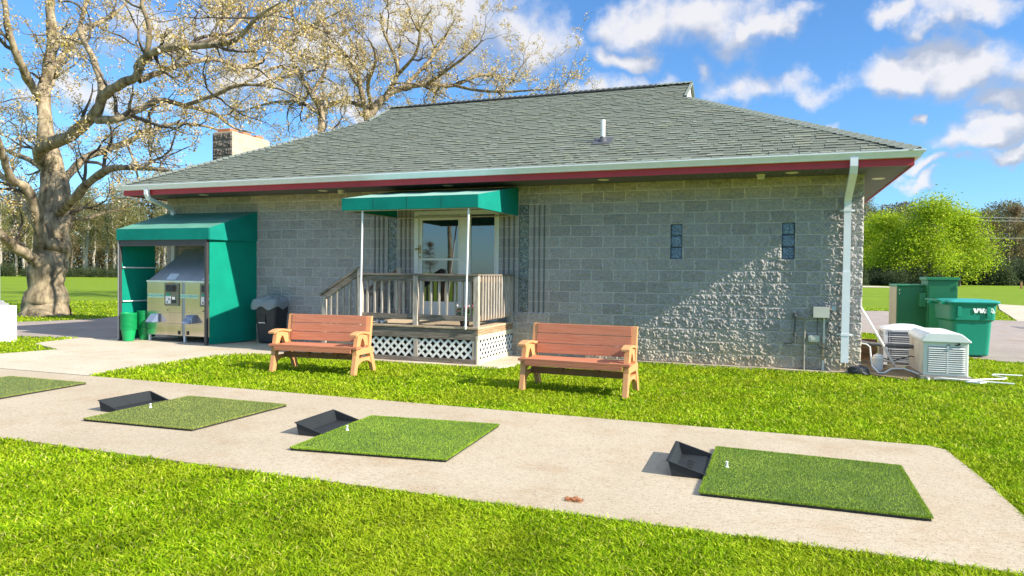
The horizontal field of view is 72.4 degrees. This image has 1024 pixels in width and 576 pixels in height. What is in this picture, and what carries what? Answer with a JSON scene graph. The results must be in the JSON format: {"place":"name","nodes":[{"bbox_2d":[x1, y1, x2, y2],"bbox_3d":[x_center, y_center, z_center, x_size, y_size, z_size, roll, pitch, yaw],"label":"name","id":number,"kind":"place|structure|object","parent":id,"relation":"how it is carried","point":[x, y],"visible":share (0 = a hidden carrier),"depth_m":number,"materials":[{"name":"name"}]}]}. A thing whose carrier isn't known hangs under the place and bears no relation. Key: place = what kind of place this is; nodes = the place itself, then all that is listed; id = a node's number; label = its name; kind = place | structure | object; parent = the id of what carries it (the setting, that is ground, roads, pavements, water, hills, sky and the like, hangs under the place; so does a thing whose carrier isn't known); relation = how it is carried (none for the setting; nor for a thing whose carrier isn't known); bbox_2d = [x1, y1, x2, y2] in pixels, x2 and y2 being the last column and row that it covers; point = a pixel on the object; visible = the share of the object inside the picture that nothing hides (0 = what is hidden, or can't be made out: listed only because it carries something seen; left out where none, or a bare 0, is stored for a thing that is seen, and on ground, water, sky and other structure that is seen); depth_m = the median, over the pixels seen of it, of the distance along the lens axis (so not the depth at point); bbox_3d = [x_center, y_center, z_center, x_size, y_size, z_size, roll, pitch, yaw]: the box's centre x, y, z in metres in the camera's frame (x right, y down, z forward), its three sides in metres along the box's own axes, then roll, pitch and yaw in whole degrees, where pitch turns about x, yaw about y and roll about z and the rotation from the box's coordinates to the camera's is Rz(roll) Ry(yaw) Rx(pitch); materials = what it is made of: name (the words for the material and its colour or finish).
{"place":"outdoors","nodes":[
{"label":"outdoors","id":0,"kind":"place"},
{"bbox_2d":[17,316,117,338],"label":"road","id":1,"kind":"structure","parent":0,"point":[104,328],"depth_m":18.27,"materials":[{"name":"asphalt"}]},
{"bbox_2d":[0,335,520,375],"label":"pavement","id":2,"kind":"structure","parent":0,"point":[83,356],"depth_m":12.84,"materials":[{"name":"concrete"}]},
{"bbox_2d":[120,328,136,340],"bbox_3d":[-8.323,1.012,15.195,0.330,0.270,0.330,1,1,32],"label":"ball bucket","id":3,"kind":"object","parent":2,"relation":"on","point":[128,338],"visible":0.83,"depth_m":15.10,"materials":[{"name":"green plastic"}]},
{"bbox_2d":[120,327,136,335],"bbox_3d":[-8.320,0.986,15.191,0.330,0.270,0.330,2,2,38],"label":"ball bucket","id":4,"kind":"object","parent":3,"relation":"in","point":[128,331],"visible":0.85,"depth_m":15.07,"materials":[{"name":"green plastic"}]},
{"bbox_2d":[137,327,151,339],"bbox_3d":[-8.145,1.002,15.545,0.341,0.279,0.341,1,1,-18],"label":"ball bucket","id":5,"kind":"object","parent":2,"relation":"on","point":[143,334],"visible":0.76,"depth_m":15.43,"materials":[{"name":"green plastic"}]},
{"bbox_2d":[145,249,203,341],"bbox_3d":[-7.000,0.152,15.311,1.915,2.016,1.030,1,1,20],"label":"ball dispenser","id":6,"kind":"object","parent":2,"relation":"on","point":[175,296],"visible":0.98,"depth_m":15.09,"materials":[{"name":"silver metal"}]},
{"bbox_2d":[116,212,256,344],"bbox_3d":[-7.123,-0.270,15.354,2.730,2.856,1.242,1,1,20],"label":"canvas shelter","id":7,"kind":"object","parent":2,"relation":"on","point":[227,240],"visible":1,"depth_m":15.06,"materials":[{"name":"green fabric"}]},
{"bbox_2d":[255,306,287,342],"bbox_3d":[-5.175,0.737,15.089,0.580,0.900,0.574,1,1,16],"label":"trash can","id":8,"kind":"object","parent":2,"relation":"on","point":[267,321],"visible":0.69,"depth_m":14.88,"materials":[{"name":"black plastic"}]},
{"bbox_2d":[251,295,289,309],"bbox_3d":[-5.172,0.305,15.078,0.652,0.315,0.652,1,1,16],"label":"bin liner","id":9,"kind":"object","parent":8,"relation":"on","point":[267,302],"visible":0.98,"depth_m":14.84,"materials":[{"name":"grey plastic"}]},
{"bbox_2d":[314,267,513,364],"bbox_3d":[-1.821,0.435,13.150,3.326,1.646,1.715,1,1,20],"label":"wooden porch","id":10,"kind":"object","parent":2,"relation":"on","point":[416,335],"visible":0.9,"depth_m":12.35,"materials":[{"name":"wood"}]},
{"bbox_2d":[456,304,472,325],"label":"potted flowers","id":11,"kind":"object","parent":10,"relation":"on","point":[462,323],"visible":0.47,"depth_m":12.07,"materials":[{"name":"green plant"}]},
{"bbox_2d":[0,369,1023,575],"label":"path","id":12,"kind":"structure","parent":0,"point":[620,469],"depth_m":5.73,"materials":[{"name":"concrete"}]},
{"bbox_2d":[0,376,86,398],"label":"golf mat","id":13,"kind":"object","parent":12,"relation":"on","point":[13,386],"visible":1,"depth_m":9.12,"materials":[{"name":"green carpet"}]},
{"bbox_2d":[98,391,168,411],"bbox_3d":[-4.252,1.277,7.880,0.305,0.120,0.680,1,1,21],"label":"ball tray","id":14,"kind":"object","parent":12,"relation":"on","point":[123,402],"visible":0.91,"depth_m":7.92,"materials":[{"name":"black plastic"}]},
{"bbox_2d":[83,395,286,430],"bbox_3d":[-3.479,1.333,7.553,1.446,0.037,1.452,1,1,20],"label":"golf mat","id":15,"kind":"object","parent":12,"relation":"on","point":[189,413],"visible":1,"depth_m":7.43,"materials":[{"name":"plastic"}]},
{"bbox_2d":[294,409,358,436],"bbox_3d":[-1.809,1.323,6.877,0.305,0.120,0.680,1,1,17],"label":"ball tray","id":16,"kind":"object","parent":12,"relation":"on","point":[322,423],"visible":0.91,"depth_m":6.91,"materials":[{"name":"black plastic"}]},
{"bbox_2d":[290,415,499,461],"bbox_3d":[-1.021,1.379,6.537,1.487,0.037,1.466,1,1,15],"label":"golf mat","id":17,"kind":"object","parent":12,"relation":"on","point":[426,439],"visible":1,"depth_m":6.38,"materials":[{"name":"plastic"}]},
{"bbox_2d":[563,496,583,501],"bbox_3d":[0.417,1.438,4.761,0.152,0.022,0.107,2,2,39],"label":"dried leaf","id":18,"kind":"object","parent":12,"relation":"on","point":[574,498],"visible":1,"depth_m":4.76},
{"bbox_2d":[666,441,711,478],"bbox_3d":[1.439,1.381,5.655,0.305,0.120,0.680,1,1,19],"label":"ball tray","id":19,"kind":"object","parent":12,"relation":"on","point":[685,460],"visible":0.96,"depth_m":5.69,"materials":[{"name":"black plastic"}]},
{"bbox_2d":[698,446,933,521],"bbox_3d":[2.236,1.438,5.309,1.477,0.037,1.423,1,1,20],"label":"golf mat","id":20,"kind":"object","parent":12,"relation":"on","point":[848,485],"visible":1,"depth_m":5.13,"materials":[{"name":"plastic"}]},
{"bbox_2d":[0,274,1023,575],"bbox_3d":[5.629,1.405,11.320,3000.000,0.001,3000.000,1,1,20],"label":"ground","id":21,"kind":"structure","parent":0,"point":[84,290],"depth_m":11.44,"materials":[{"name":"plant"}]},
{"bbox_2d":[0,202,13,274],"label":"bare olive tree","id":22,"kind":"object","parent":21,"relation":"on","point":[2,212],"visible":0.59,"depth_m":136.02,"materials":[{"name":"brown plant"}]},
{"bbox_2d":[0,300,16,341],"bbox_3d":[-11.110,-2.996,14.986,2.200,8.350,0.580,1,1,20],"label":"utility box","id":23,"kind":"object","parent":21,"relation":"on","point":[8,322],"visible":0.83,"depth_m":15.07,"materials":[{"name":"white plastic"}]},
{"bbox_2d":[0,261,20,276],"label":"bushy shrub","id":24,"kind":"object","parent":21,"relation":"on","point":[6,270],"visible":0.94,"depth_m":134.49,"materials":[{"name":"green plant"}]},
{"bbox_2d":[1,209,26,275],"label":"bare olive tree","id":25,"kind":"object","parent":21,"relation":"on","point":[11,212],"visible":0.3,"depth_m":145.04,"materials":[{"name":"brown plant"}]},
{"bbox_2d":[2,195,33,268],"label":"brown budding tree","id":26,"kind":"object","parent":21,"relation":"on","point":[26,263],"visible":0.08,"depth_m":167.09,"materials":[{"name":"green plant"}]},
{"bbox_2d":[9,199,33,273],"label":"bare olive tree","id":27,"kind":"object","parent":21,"relation":"on","point":[24,238],"visible":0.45,"depth_m":142.63,"materials":[{"name":"brown plant"}]},
{"bbox_2d":[18,214,33,250],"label":"bare olive tree","id":28,"kind":"object","parent":21,"relation":"on","point":[29,247],"visible":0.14,"depth_m":146.45,"materials":[{"name":"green plant"}]},
{"bbox_2d":[65,267,78,276],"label":"bushy shrub","id":29,"kind":"object","parent":21,"relation":"on","point":[70,272],"visible":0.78,"depth_m":134.42,"materials":[{"name":"green plant"}]},
{"bbox_2d":[70,202,90,268],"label":"brown budding tree","id":30,"kind":"object","parent":21,"relation":"on","point":[71,258],"visible":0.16,"depth_m":181.03,"materials":[{"name":"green plant"}]},
{"bbox_2d":[0,185,166,274],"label":"woods","id":31,"kind":"object","parent":21,"relation":"on","point":[79,261],"visible":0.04,"depth_m":187.56,"materials":[{"name":"brown plant"}]},
{"bbox_2d":[75,266,91,276],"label":"bushy shrub","id":32,"kind":"object","parent":21,"relation":"on","point":[83,274],"visible":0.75,"depth_m":135.91,"materials":[{"name":"green plant"}]},
{"bbox_2d":[71,197,99,272],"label":"bare olive tree","id":33,"kind":"object","parent":21,"relation":"on","point":[83,245],"visible":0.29,"depth_m":148.54,"materials":[{"name":"brown plant"}]},
{"bbox_2d":[70,187,102,269],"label":"bare olive tree","id":34,"kind":"object","parent":21,"relation":"on","point":[87,228],"visible":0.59,"depth_m":144.65,"materials":[{"name":"brown plant"}]},
{"bbox_2d":[76,200,109,269],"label":"bare olive tree","id":35,"kind":"object","parent":21,"relation":"on","point":[95,247],"visible":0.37,"depth_m":151.71,"materials":[{"name":"brown plant"}]},
{"bbox_2d":[84,217,106,275],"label":"brown budding tree","id":36,"kind":"object","parent":21,"relation":"on","point":[98,257],"visible":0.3,"depth_m":169.99,"materials":[{"name":"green plant"}]},
{"bbox_2d":[89,266,104,276],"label":"bushy shrub","id":37,"kind":"object","parent":21,"relation":"on","point":[94,272],"visible":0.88,"depth_m":134.34,"materials":[{"name":"green plant"}]},
{"bbox_2d":[92,212,118,276],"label":"bare olive tree","id":38,"kind":"object","parent":21,"relation":"on","point":[105,216],"visible":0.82,"depth_m":141.75,"materials":[{"name":"brown plant"}]},
{"bbox_2d":[101,265,117,277],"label":"bushy shrub","id":39,"kind":"object","parent":21,"relation":"on","point":[112,274],"visible":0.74,"depth_m":134.55,"materials":[{"name":"green plant"}]},
{"bbox_2d":[93,182,133,270],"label":"bare olive tree","id":40,"kind":"object","parent":21,"relation":"on","point":[114,253],"visible":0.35,"depth_m":145.44,"materials":[{"name":"brown plant"}]},
{"bbox_2d":[102,211,124,266],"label":"brown budding tree","id":41,"kind":"object","parent":21,"relation":"on","point":[111,242],"visible":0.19,"depth_m":168.00,"materials":[{"name":"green plant"}]},
{"bbox_2d":[100,192,146,247],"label":"bare olive tree","id":42,"kind":"object","parent":21,"relation":"on","point":[125,221],"visible":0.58,"depth_m":137.89,"materials":[{"name":"brown plant"}]},
{"bbox_2d":[115,202,138,247],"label":"bare olive tree","id":43,"kind":"object","parent":21,"relation":"on","point":[130,214],"visible":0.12,"depth_m":140.54,"materials":[{"name":"brown plant"}]},
{"bbox_2d":[132,202,149,221],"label":"bare olive tree","id":44,"kind":"object","parent":21,"relation":"on","point":[141,209],"visible":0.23,"depth_m":157.84,"materials":[{"name":"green plant"}]},
{"bbox_2d":[152,200,166,265],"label":"bare olive tree","id":45,"kind":"object","parent":21,"relation":"on","point":[164,255],"visible":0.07,"depth_m":139.37,"materials":[{"name":"brown plant"}]},
{"bbox_2d":[152,208,166,268],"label":"bare olive tree","id":46,"kind":"object","parent":21,"relation":"on","point":[159,249],"visible":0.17,"depth_m":158.14,"materials":[{"name":"brown plant"}]},
{"bbox_2d":[0,0,393,316],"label":"oak tree","id":47,"kind":"object","parent":21,"relation":"on","point":[48,213],"visible":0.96,"depth_m":22.13,"materials":[{"name":"beige plant"}]},
{"bbox_2d":[178,0,370,144],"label":"oak tree","id":48,"kind":"object","parent":21,"relation":"on","point":[321,114],"visible":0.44,"depth_m":33.17,"materials":[{"name":"beige plant"}]},
{"bbox_2d":[268,314,375,375],"bbox_3d":[-2.956,0.866,10.957,1.520,0.871,0.717,1,1,16],"label":"garden bench","id":49,"kind":"object","parent":21,"relation":"on","point":[352,330],"visible":0.98,"depth_m":10.97,"materials":[{"name":"wood"}]},
{"bbox_2d":[267,0,603,129],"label":"oak tree","id":50,"kind":"object","parent":21,"relation":"on","point":[375,106],"visible":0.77,"depth_m":36.32,"materials":[{"name":"beige plant"}]},
{"bbox_2d":[0,481,1023,575],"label":"lawn grass","id":51,"kind":"structure","parent":21,"relation":"on","point":[432,546],"depth_m":3.97,"materials":[{"name":"plant"}]},
{"bbox_2d":[115,81,925,370],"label":"clubhouse","id":52,"kind":"structure","parent":21,"relation":"on","point":[678,222],"depth_m":12.83,"materials":[{"name":"concrete"}]},
{"bbox_2d":[387,217,396,307],"bbox_3d":[-2.438,-0.608,14.310,0.243,2.072,0.047,1,1,20],"label":"window","id":53,"kind":"structure","parent":52,"relation":"in","point":[392,222],"depth_m":14.30,"materials":[{"name":"grey glass"}]},
{"bbox_2d":[342,187,518,328],"bbox_3d":[-1.458,-0.625,12.858,2.627,2.597,1.944,1,1,20],"label":"awning","id":54,"kind":"object","parent":52,"relation":"attached to","point":[503,200],"depth_m":12.18,"materials":[{"name":"fabric"}]},
{"bbox_2d":[415,215,459,314],"bbox_3d":[-1.481,-0.427,13.936,0.968,2.030,0.108,1,1,20],"label":"door","id":55,"kind":"structure","parent":52,"relation":"in","point":[439,238],"depth_m":13.95,"materials":[{"name":"white glass"}]},
{"bbox_2d":[468,214,496,315],"bbox_3d":[-0.572,-0.416,13.640,0.600,2.040,0.050,1,1,20],"label":"window","id":56,"kind":"structure","parent":52,"relation":"in","point":[482,230],"depth_m":13.63,"materials":[{"name":"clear glass"}]},
{"bbox_2d":[518,205,528,311],"bbox_3d":[0.229,-0.561,13.320,0.243,2.072,0.047,1,1,20],"label":"window","id":57,"kind":"structure","parent":52,"relation":"in","point":[523,262],"depth_m":13.30,"materials":[{"name":"grey glass"}]},
{"bbox_2d":[592,120,612,143],"bbox_3d":[1.671,-2.861,12.898,0.340,0.475,0.360,1,1,20],"label":"vent pipe","id":58,"kind":"object","parent":52,"relation":"on","point":[602,139],"visible":0.84,"depth_m":12.88,"materials":[{"name":"white paint"}]},
{"bbox_2d":[670,224,682,258],"bbox_3d":[2.903,-0.818,12.336,0.243,0.650,0.072,1,1,20],"label":"window","id":59,"kind":"structure","parent":52,"relation":"in","point":[676,229],"depth_m":12.33,"materials":[{"name":"blue glass"}]},
{"bbox_2d":[781,222,794,258],"bbox_3d":[4.617,-0.787,11.700,0.243,0.650,0.072,1,1,20],"label":"window","id":60,"kind":"structure","parent":52,"relation":"in","point":[788,229],"depth_m":11.68,"materials":[{"name":"blue glass"}]},
{"bbox_2d":[783,313,805,369],"bbox_3d":[4.679,0.884,11.600,0.341,0.952,0.055,1,1,20],"label":"gas pipe","id":61,"kind":"object","parent":52,"relation":"attached to","point":[795,316],"visible":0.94,"depth_m":11.54,"materials":[{"name":"metal"}]},
{"bbox_2d":[808,335,818,341],"bbox_3d":[4.955,0.833,11.502,0.176,0.120,0.070,1,1,20],"label":"outlet cover","id":62,"kind":"object","parent":52,"relation":"attached to","point":[813,338],"visible":1,"depth_m":11.47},
{"bbox_2d":[813,307,834,370],"bbox_3d":[5.092,0.844,11.434,0.335,1.074,0.122,1,1,20],"label":"utility box","id":63,"kind":"object","parent":52,"relation":"attached to","point":[821,312],"visible":0.99,"depth_m":11.41,"materials":[{"name":"metal"}]},
{"bbox_2d":[861,340,913,348],"bbox_3d":[6.239,0.934,11.681,0.876,0.103,0.109,1,1,32],"label":"insulated pipe","id":64,"kind":"object","parent":52,"relation":"attached to","point":[891,345],"visible":0.74,"depth_m":11.64,"materials":[{"name":"rubber"}]},
{"bbox_2d":[861,343,929,379],"bbox_3d":[6.084,1.141,11.039,0.308,0.473,1.108,0,1,-32],"label":"drain hose","id":65,"kind":"object","parent":52,"relation":"attached to","point":[890,368],"visible":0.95,"depth_m":11.13,"materials":[{"name":"white plastic"}]},
{"bbox_2d":[518,323,638,398],"bbox_3d":[0.904,0.938,9.375,1.520,0.871,0.717,1,1,23],"label":"garden bench","id":66,"kind":"object","parent":21,"relation":"on","point":[547,337],"visible":0.95,"depth_m":9.37,"materials":[{"name":"wood"}]},
{"bbox_2d":[862,270,869,285],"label":"bushy shrub","id":67,"kind":"object","parent":21,"relation":"on","point":[865,280],"visible":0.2,"depth_m":125.10,"materials":[{"name":"green plant"}]},
{"bbox_2d":[864,197,877,267],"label":"bare olive tree","id":68,"kind":"object","parent":21,"relation":"on","point":[866,206],"visible":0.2,"depth_m":184.78,"materials":[{"name":"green plant"}]},
{"bbox_2d":[862,263,885,284],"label":"bushy shrub","id":69,"kind":"object","parent":21,"relation":"on","point":[871,270],"visible":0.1,"depth_m":132.26,"materials":[{"name":"green plant"}]},
{"bbox_2d":[865,269,885,285],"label":"bushy shrub","id":70,"kind":"object","parent":21,"relation":"on","point":[872,280],"visible":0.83,"depth_m":128.36,"materials":[{"name":"green plant"}]},
{"bbox_2d":[863,222,913,270],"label":"bright leafy tree","id":71,"kind":"object","parent":21,"relation":"on","point":[868,236],"visible":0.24,"depth_m":148.47,"materials":[{"name":"green plant"}]},
{"bbox_2d":[879,268,910,285],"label":"bushy shrub","id":72,"kind":"object","parent":21,"relation":"on","point":[896,276],"visible":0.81,"depth_m":125.75,"materials":[{"name":"green plant"}]},
{"bbox_2d":[888,201,910,267],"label":"bare olive tree","id":73,"kind":"object","parent":21,"relation":"on","point":[904,208],"visible":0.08,"depth_m":176.94,"materials":[{"name":"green plant"}]},
{"bbox_2d":[878,324,923,367],"bbox_3d":[6.891,1.000,12.316,0.840,0.735,0.800,1,1,20],"label":"air conditioner","id":74,"kind":"object","parent":21,"relation":"on","point":[894,333],"visible":0.34,"depth_m":12.06,"materials":[{"name":"metal"}]},
{"bbox_2d":[863,204,939,270],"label":"bright leafy tree","id":75,"kind":"object","parent":21,"relation":"on","point":[880,222],"visible":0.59,"depth_m":136.60,"materials":[{"name":"green plant"}]},
{"bbox_2d":[898,267,925,283],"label":"bushy shrub","id":76,"kind":"object","parent":21,"relation":"on","point":[915,279],"visible":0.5,"depth_m":125.47,"materials":[{"name":"green plant"}]},
{"bbox_2d":[905,262,935,276],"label":"bushy shrub","id":77,"kind":"object","parent":21,"relation":"on","point":[916,267],"visible":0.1,"depth_m":128.45,"materials":[{"name":"green plant"}]},
{"bbox_2d":[869,184,993,278],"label":"bright leafy tree","id":78,"kind":"object","parent":21,"relation":"on","point":[928,212],"visible":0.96,"depth_m":128.02,"materials":[{"name":"green plant"}]},
{"bbox_2d":[924,266,945,276],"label":"bushy shrub","id":79,"kind":"object","parent":21,"relation":"on","point":[937,274],"visible":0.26,"depth_m":128.54,"materials":[{"name":"green plant"}]},
{"bbox_2d":[906,327,971,381],"bbox_3d":[6.777,1.033,11.148,0.680,0.715,1.250,1,1,20],"label":"standby generator","id":80,"kind":"object","parent":21,"relation":"on","point":[938,352],"visible":0.96,"depth_m":10.63,"materials":[{"name":"metal"}]},
{"bbox_2d":[864,199,1023,275],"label":"woods","id":81,"kind":"object","parent":21,"relation":"on","point":[907,203],"visible":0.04,"depth_m":208.51,"materials":[{"name":"brown plant"}]},
{"bbox_2d":[903,201,1018,285],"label":"bright leafy tree","id":82,"kind":"object","parent":21,"relation":"on","point":[964,237],"visible":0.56,"depth_m":132.01,"materials":[{"name":"green plant"}]},
{"bbox_2d":[944,261,988,284],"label":"bushy shrub","id":83,"kind":"object","parent":21,"relation":"on","point":[962,273],"visible":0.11,"depth_m":152.61,"materials":[{"name":"green plant"}]},
{"bbox_2d":[934,377,1014,384],"bbox_3d":[6.805,1.372,10.306,0.995,0.041,0.263,1,1,20],"label":"flexible conduit","id":84,"kind":"object","parent":21,"relation":"on","point":[976,381],"visible":1,"depth_m":10.29,"materials":[{"name":"white plastic"}]},
{"bbox_2d":[961,250,1014,285],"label":"bushy shrub","id":85,"kind":"object","parent":21,"relation":"on","point":[996,279],"visible":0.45,"depth_m":149.42,"materials":[{"name":"green plant"}]},
{"bbox_2d":[976,206,1001,253],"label":"bare olive tree","id":86,"kind":"object","parent":21,"relation":"on","point":[989,213],"visible":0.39,"depth_m":190.30,"materials":[{"name":"green plant"}]},
{"bbox_2d":[975,253,1023,285],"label":"bushy shrub","id":87,"kind":"object","parent":21,"relation":"on","point":[1011,279],"visible":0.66,"depth_m":148.45,"materials":[{"name":"green plant"}]},
{"bbox_2d":[979,219,1019,260],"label":"brown budding tree","id":88,"kind":"object","parent":21,"relation":"on","point":[996,225],"visible":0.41,"depth_m":175.87,"materials":[{"name":"green plant"}]},
{"bbox_2d":[978,374,1022,379],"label":"flexible conduit","id":89,"kind":"object","parent":21,"relation":"on","point":[1003,378],"visible":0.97,"depth_m":10.81,"materials":[{"name":"white plastic"}]},
{"bbox_2d":[993,194,1023,260],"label":"bare olive tree","id":90,"kind":"object","parent":21,"relation":"on","point":[1005,216],"visible":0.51,"depth_m":179.99,"materials":[{"name":"brown plant"}]},
{"bbox_2d":[995,201,1023,261],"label":"brown budding tree","id":91,"kind":"object","parent":21,"relation":"on","point":[1015,212],"visible":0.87,"depth_m":174.86,"materials":[{"name":"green plant"}]},
{"bbox_2d":[1013,260,1023,285],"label":"bushy shrub","id":92,"kind":"object","parent":21,"relation":"on","point":[1020,277],"visible":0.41,"depth_m":153.07,"materials":[{"name":"green plant"}]},
{"bbox_2d":[0,0,1023,270],"label":"sky","id":93,"kind":"structure","parent":0,"point":[945,78],"materials":[{"name":"blue"}]},
{"bbox_2d":[544,355,860,375],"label":"ground","id":94,"kind":"structure","parent":0,"point":[750,367],"depth_m":11.87,"materials":[{"name":"soil"}]},
{"bbox_2d":[847,365,869,374],"bbox_3d":[5.536,1.299,11.184,0.319,0.137,0.221,1,1,20],"label":"stone","id":95,"kind":"object","parent":94,"relation":"on","point":[860,369],"visible":1,"depth_m":11.10,"materials":[{"name":"stone"}]},
{"bbox_2d":[861,359,917,380],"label":"ground","id":96,"kind":"structure","parent":0,"point":[901,373],"depth_m":11.18,"materials":[{"name":"soil"}]},
{"bbox_2d":[861,339,876,359],"bbox_3d":[6.564,1.138,13.049,0.420,0.380,0.100,1,1,20],"label":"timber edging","id":97,"kind":"object","parent":96,"relation":"on","point":[865,352],"visible":0.41,"depth_m":12.98,"materials":[{"name":"wood"}]},
{"bbox_2d":[872,353,883,370],"bbox_3d":[6.007,1.215,11.496,0.170,0.280,0.170,1,1,20],"label":"drain canister","id":98,"kind":"object","parent":96,"relation":"on","point":[877,359],"visible":0.87,"depth_m":11.43,"materials":[{"name":"white plastic"}]},
{"bbox_2d":[862,308,896,369],"bbox_3d":[6.108,0.827,11.670,0.600,1.049,0.049,1,1,18],"label":"white pipe","id":99,"kind":"object","parent":96,"relation":"on","point":[878,337],"visible":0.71,"depth_m":11.65,"materials":[{"name":"plastic"}]},
{"bbox_2d":[861,311,1023,363],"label":"road","id":100,"kind":"structure","parent":0,"point":[1006,344],"depth_m":18.98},
{"bbox_2d":[889,284,924,326],"bbox_3d":[8.945,0.613,15.862,0.630,1.400,1.110,1,1,20],"label":"utility cabinet","id":101,"kind":"object","parent":100,"relation":"on","point":[904,308],"visible":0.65,"depth_m":15.40,"materials":[{"name":"metal"}]},
{"bbox_2d":[918,277,959,327],"bbox_3d":[9.258,0.546,15.265,0.730,1.565,0.810,1,1,20],"label":"utility cabinet","id":102,"kind":"object","parent":100,"relation":"on","point":[940,287],"visible":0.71,"depth_m":14.96,"materials":[{"name":"metal"}]},
{"bbox_2d":[925,298,1000,355],"bbox_3d":[9.007,0.783,14.075,1.095,1.134,0.968,1,1,11],"label":"waste cart","id":103,"kind":"object","parent":100,"relation":"on","point":[971,319],"visible":0.81,"depth_m":13.69,"materials":[{"name":"teal plastic"}]},
{"bbox_2d":[998,304,1023,320],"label":"pavement","id":104,"kind":"structure","parent":0,"point":[1015,312],"depth_m":33.73,"materials":[{"name":"concrete"}]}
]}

